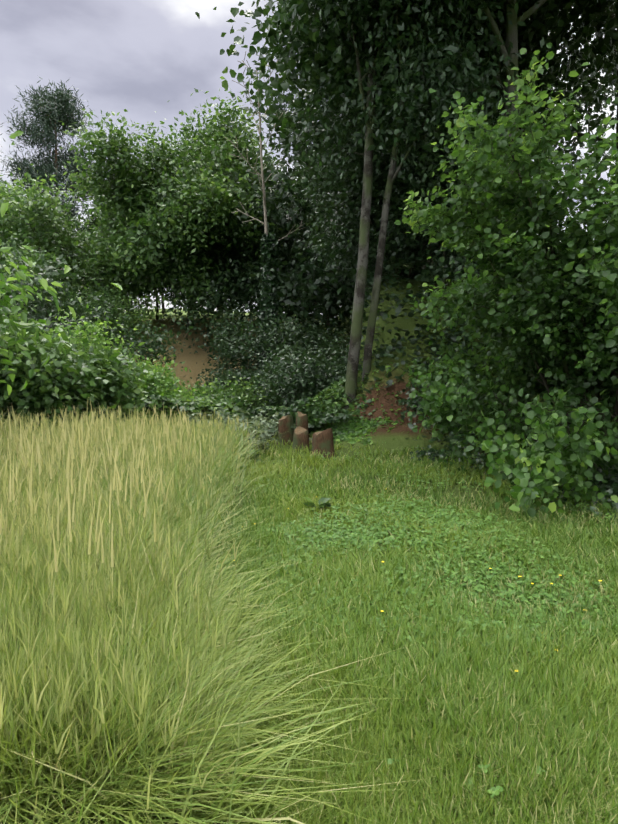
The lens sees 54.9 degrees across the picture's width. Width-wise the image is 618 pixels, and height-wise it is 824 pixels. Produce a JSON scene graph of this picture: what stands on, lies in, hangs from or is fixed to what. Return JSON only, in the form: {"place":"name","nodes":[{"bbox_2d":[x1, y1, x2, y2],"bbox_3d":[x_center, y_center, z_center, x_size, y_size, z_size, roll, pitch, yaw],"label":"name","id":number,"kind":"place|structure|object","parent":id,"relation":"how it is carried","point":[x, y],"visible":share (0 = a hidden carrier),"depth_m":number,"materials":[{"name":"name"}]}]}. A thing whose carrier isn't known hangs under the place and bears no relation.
{"place":"outdoors","nodes":[
{"label":"outdoors","id":0,"kind":"place"},
{"bbox_2d":[0,0,616,314],"label":"sky","id":1,"kind":"structure","parent":0,"point":[137,57],"materials":[{"name":"grey"}]},
{"bbox_2d":[0,400,617,823],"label":"grass","id":2,"kind":"structure","parent":0,"point":[148,674],"depth_m":2.74,"materials":[{"name":"green plant"}]},
{"bbox_2d":[102,247,617,555],"bbox_3d":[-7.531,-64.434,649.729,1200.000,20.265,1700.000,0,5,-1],"label":"ground","id":3,"kind":"structure","parent":0,"point":[398,434],"depth_m":12.93,"materials":[{"name":"brown soil"}]},
{"bbox_2d":[0,180,40,258],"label":"tree","id":4,"kind":"object","parent":3,"relation":"on","point":[4,195],"depth_m":27.74,"materials":[{"name":"green plant"}]},
{"bbox_2d":[0,239,41,314],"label":"shrub","id":5,"kind":"object","parent":3,"relation":"on","point":[14,293],"visible":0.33,"depth_m":14.12,"materials":[{"name":"green plant"}]},
{"bbox_2d":[0,178,52,250],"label":"tree","id":6,"kind":"object","parent":3,"relation":"on","point":[9,189],"depth_m":52.39,"materials":[{"name":"green plant"}]},
{"bbox_2d":[0,77,108,279],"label":"pine tree","id":7,"kind":"object","parent":3,"relation":"on","point":[59,108],"visible":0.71,"depth_m":42.78,"materials":[{"name":"green plant"}]},
{"bbox_2d":[0,130,121,394],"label":"bush","id":8,"kind":"object","parent":3,"relation":"on","point":[5,304],"visible":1,"depth_m":7.25,"materials":[{"name":"green plant"}]},
{"bbox_2d":[6,298,147,419],"bbox_3d":[-5.664,-0.766,13.742,4.587,3.633,4.930,0,5,-1],"label":"shrub","id":9,"kind":"object","parent":3,"relation":"on","point":[77,331],"visible":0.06,"depth_m":13.51,"materials":[{"name":"green plant"}]},
{"bbox_2d":[0,301,155,430],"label":"shrub","id":10,"kind":"object","parent":3,"relation":"on","point":[69,380],"visible":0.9,"depth_m":10.21,"materials":[{"name":"green plant"}]},
{"bbox_2d":[0,157,176,353],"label":"tree","id":11,"kind":"object","parent":3,"relation":"on","point":[38,220],"visible":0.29,"depth_m":23.23,"materials":[{"name":"green plant"}]},
{"bbox_2d":[0,231,181,363],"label":"shrub","id":12,"kind":"object","parent":3,"relation":"on","point":[106,294],"visible":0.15,"depth_m":21.44,"materials":[{"name":"green plant"}]},
{"bbox_2d":[75,177,109,289],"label":"tree","id":13,"kind":"object","parent":3,"relation":"on","point":[94,217],"depth_m":42.22,"materials":[{"name":"green plant"}]},
{"bbox_2d":[0,232,203,387],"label":"shrub","id":14,"kind":"object","parent":3,"relation":"on","point":[154,344],"visible":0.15,"depth_m":17.56,"materials":[{"name":"green plant"}]},
{"bbox_2d":[97,198,169,319],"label":"tree","id":15,"kind":"object","parent":3,"relation":"on","point":[157,304],"depth_m":28.54,"materials":[{"name":"green plant"}]},
{"bbox_2d":[103,227,200,313],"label":"tree","id":16,"kind":"object","parent":3,"relation":"on","point":[161,297],"depth_m":38.25,"materials":[{"name":"green plant"}]},
{"bbox_2d":[30,76,296,329],"bbox_3d":[-6.260,-8.881,26.988,12.070,10.441,12.612,0,5,-1],"label":"walnut tree","id":17,"kind":"object","parent":3,"relation":"on","point":[174,205],"visible":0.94,"depth_m":23.53,"materials":[{"name":"green plant"}]},
{"bbox_2d":[101,348,230,428],"bbox_3d":[-3.685,-0.121,14.326,4.052,2.805,4.022,0,5,-1],"label":"shrub","id":18,"kind":"object","parent":3,"relation":"on","point":[157,383],"visible":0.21,"depth_m":13.73,"materials":[{"name":"green plant"}]},
{"bbox_2d":[175,360,263,396],"bbox_3d":[-2.266,-0.125,18.075,3.530,2.931,3.895,-3,6,-31],"label":"shrub","id":19,"kind":"object","parent":3,"relation":"on","point":[227,376],"visible":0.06,"depth_m":17.95,"materials":[{"name":"green plant"}]},
{"bbox_2d":[166,366,281,426],"bbox_3d":[-2.219,0.203,14.856,3.088,2.691,3.613,3,6,34],"label":"shrub","id":20,"kind":"object","parent":3,"relation":"on","point":[234,394],"visible":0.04,"depth_m":14.92,"materials":[{"name":"green plant"}]},
{"bbox_2d":[116,339,370,432],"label":"dip weeds","id":21,"kind":"object","parent":3,"relation":"on","point":[319,407],"visible":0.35,"depth_m":12.74,"materials":[{"name":"green plant"}]},
{"bbox_2d":[180,406,311,451],"bbox_3d":[-1.405,0.414,11.847,3.069,1.116,3.130,0,5,-1],"label":"ivy","id":22,"kind":"object","parent":3,"relation":"on","point":[268,432],"visible":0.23,"depth_m":11.59,"materials":[{"name":"green plant"}]},
{"bbox_2d":[152,167,351,362],"bbox_3d":[-1.540,-6.002,26.667,10.594,9.017,10.279,0,5,-1],"label":"tree","id":23,"kind":"object","parent":3,"relation":"on","point":[248,285],"visible":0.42,"depth_m":24.25,"materials":[{"name":"green plant"}]},
{"bbox_2d":[243,450,262,461],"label":"weed","id":24,"kind":"object","parent":3,"relation":"on","point":[252,453],"visible":0.54,"depth_m":9.53,"materials":[{"name":"green plant"}]},
{"bbox_2d":[224,52,304,371],"bbox_3d":[-1.608,-5.842,20.671,2.313,13.080,2.383,3,6,28],"label":"tree","id":25,"kind":"object","parent":3,"relation":"on","point":[270,269],"visible":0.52,"depth_m":20.12,"materials":[{"name":"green plant"}]},
{"bbox_2d":[241,157,290,303],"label":"tree","id":26,"kind":"object","parent":3,"relation":"on","point":[280,172],"depth_m":34.86,"materials":[{"name":"green plant"}]},
{"bbox_2d":[183,301,350,383],"bbox_3d":[-0.988,-1.699,21.145,6.758,4.650,7.287,0,5,-1],"label":"shrub","id":27,"kind":"object","parent":3,"relation":"on","point":[233,351],"visible":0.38,"depth_m":20.17,"materials":[{"name":"green plant"}]},
{"bbox_2d":[228,370,331,396],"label":"ivy block","id":28,"kind":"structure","parent":3,"relation":"on","point":[250,374],"depth_m":18.76,"materials":[{"name":"green plant"}]},
{"bbox_2d":[277,415,293,444],"bbox_3d":[-0.481,0.363,11.514,0.350,0.633,0.508,5,7,44],"label":"stump","id":29,"kind":"object","parent":3,"relation":"on","point":[285,424],"visible":0.79,"depth_m":11.43,"materials":[{"name":"brown wood"}]},
{"bbox_2d":[282,145,318,221],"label":"tree","id":30,"kind":"object","parent":3,"relation":"on","point":[296,181],"visible":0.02,"depth_m":37.55,"materials":[{"name":"green plant"}]},
{"bbox_2d":[292,426,309,450],"bbox_3d":[-0.162,0.505,10.918,0.419,0.483,0.562,-1,5,-11],"label":"stump","id":31,"kind":"object","parent":3,"relation":"on","point":[300,435],"visible":0.69,"depth_m":10.75,"materials":[{"name":"brown wood"}]},
{"bbox_2d":[296,411,308,431],"bbox_3d":[-0.137,0.331,11.644,0.374,0.676,0.560,0,5,-1],"label":"stump","id":32,"kind":"object","parent":3,"relation":"on","point":[301,419],"visible":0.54,"depth_m":11.51,"materials":[{"name":"brown wood"}]},
{"bbox_2d":[235,322,372,432],"bbox_3d":[0.401,-0.737,14.994,4.507,3.041,4.236,0,5,-1],"label":"shrub","id":33,"kind":"object","parent":3,"relation":"on","point":[307,381],"visible":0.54,"depth_m":14.26,"materials":[{"name":"green plant"}]},
{"bbox_2d":[303,497,332,510],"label":"weed","id":34,"kind":"object","parent":3,"relation":"on","point":[322,504],"visible":0.71,"depth_m":6.21,"materials":[{"name":"green plant"}]},
{"bbox_2d":[311,428,334,456],"bbox_3d":[0.241,0.528,10.273,0.552,0.541,0.612,0,5,-1],"label":"stump","id":35,"kind":"object","parent":3,"relation":"on","point":[322,441],"visible":0.81,"depth_m":10.08,"materials":[{"name":"brown wood"}]},
{"bbox_2d":[222,62,425,355],"bbox_3d":[1.397,-7.932,23.310,9.172,15.404,9.450,0,5,-1],"label":"tree","id":36,"kind":"object","parent":3,"relation":"on","point":[330,282],"visible":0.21,"depth_m":21.56,"materials":[{"name":"green plant"}]},
{"bbox_2d":[276,136,420,286],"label":"tree","id":37,"kind":"object","parent":3,"relation":"on","point":[330,250],"visible":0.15,"depth_m":16.79,"materials":[{"name":"green plant"}]},
{"bbox_2d":[308,286,435,449],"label":"slope weeds","id":38,"kind":"object","parent":3,"relation":"on","point":[350,431],"visible":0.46,"depth_m":11.60,"materials":[{"name":"green plant"}]},
{"bbox_2d":[239,0,538,408],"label":"ash tree","id":39,"kind":"object","parent":3,"relation":"on","point":[369,63],"visible":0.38,"depth_m":12.61,"materials":[{"name":"green plant"}]},
{"bbox_2d":[285,76,525,284],"bbox_3d":[2.292,-5.339,15.029,5.727,4.272,5.770,0,5,-1],"label":"tree","id":40,"kind":"object","parent":3,"relation":"on","point":[349,168],"visible":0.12,"depth_m":14.02,"materials":[{"name":"green plant"}]},
{"bbox_2d":[195,0,617,282],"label":"maple tree","id":41,"kind":"object","parent":3,"relation":"on","point":[273,37],"visible":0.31,"depth_m":13.61,"materials":[{"name":"green plant"}]},
{"bbox_2d":[213,0,602,278],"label":"tree","id":42,"kind":"object","parent":3,"relation":"on","point":[258,21],"visible":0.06,"depth_m":15.61,"materials":[{"name":"green plant"}]},
{"bbox_2d":[264,0,560,380],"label":"ash tree","id":43,"kind":"object","parent":3,"relation":"on","point":[423,98],"visible":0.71,"depth_m":11.65,"materials":[{"name":"green plant"}]},
{"bbox_2d":[215,450,617,797],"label":"clover patch","id":44,"kind":"object","parent":3,"relation":"on","point":[375,537],"visible":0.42,"depth_m":4.54,"materials":[{"name":"green plant"}]},
{"bbox_2d":[233,472,601,673],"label":"yellow flowers","id":45,"kind":"object","parent":3,"relation":"on","point":[489,568],"visible":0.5,"depth_m":4.05,"materials":[{"name":"yellow plant"}]},
{"bbox_2d":[235,0,609,281],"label":"tree","id":46,"kind":"object","parent":3,"relation":"on","point":[551,7],"visible":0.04,"depth_m":16.56,"materials":[{"name":"green plant"}]},
{"bbox_2d":[268,9,590,266],"bbox_3d":[4.620,-14.569,19.710,12.216,20.653,12.672,0,5,-1],"label":"tree","id":47,"kind":"object","parent":3,"relation":"on","point":[533,50],"depth_m":19.46,"materials":[{"name":"green plant"}]},
{"bbox_2d":[262,4,603,266],"bbox_3d":[6.234,-19.448,27.343,16.761,26.414,16.636,0,5,-1],"label":"tree","id":48,"kind":"object","parent":3,"relation":"on","point":[565,67],"visible":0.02,"depth_m":23.40,"materials":[{"name":"green plant"}]},
{"bbox_2d":[333,117,577,292],"bbox_3d":[3.221,-4.534,13.897,5.349,4.127,4.352,0,5,-1],"label":"tree","id":49,"kind":"object","parent":3,"relation":"on","point":[417,243],"visible":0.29,"depth_m":13.36,"materials":[{"name":"green plant"}]},
{"bbox_2d":[345,245,583,407],"bbox_3d":[4.824,-2.611,16.031,8.047,4.296,9.673,0,5,-1],"label":"bush","id":50,"kind":"object","parent":3,"relation":"on","point":[418,264],"visible":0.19,"depth_m":13.31,"materials":[{"name":"green plant"}]},
{"bbox_2d":[350,0,617,173],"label":"tree","id":51,"kind":"object","parent":3,"relation":"on","point":[611,33],"visible":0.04,"depth_m":15.48,"materials":[{"name":"green plant"}]},
{"bbox_2d":[386,370,617,521],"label":"ivy ground","id":52,"kind":"structure","parent":3,"relation":"on","point":[611,486],"depth_m":9.75,"materials":[{"name":"green plant"}]},
{"bbox_2d":[394,43,617,517],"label":"hazel bush","id":53,"kind":"object","parent":3,"relation":"on","point":[540,303],"visible":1,"depth_m":7.39,"materials":[{"name":"green plant"}]},
{"bbox_2d":[517,0,617,204],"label":"tree","id":54,"kind":"object","parent":3,"relation":"on","point":[591,83],"visible":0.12,"depth_m":20.83,"materials":[{"name":"green plant"}]},
{"bbox_2d":[530,0,617,121],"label":"tree","id":55,"kind":"object","parent":3,"relation":"on","point":[604,45],"visible":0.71,"depth_m":16.21,"materials":[{"name":"green plant"}]},
{"bbox_2d":[540,3,616,162],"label":"tree","id":56,"kind":"object","parent":3,"relation":"on","point":[613,92],"visible":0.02,"depth_m":35.44,"materials":[{"name":"green plant"}]},
{"bbox_2d":[546,0,616,155],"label":"tree","id":57,"kind":"object","parent":3,"relation":"on","point":[606,75],"visible":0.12,"depth_m":27.07,"materials":[{"name":"green plant"}]}
]}

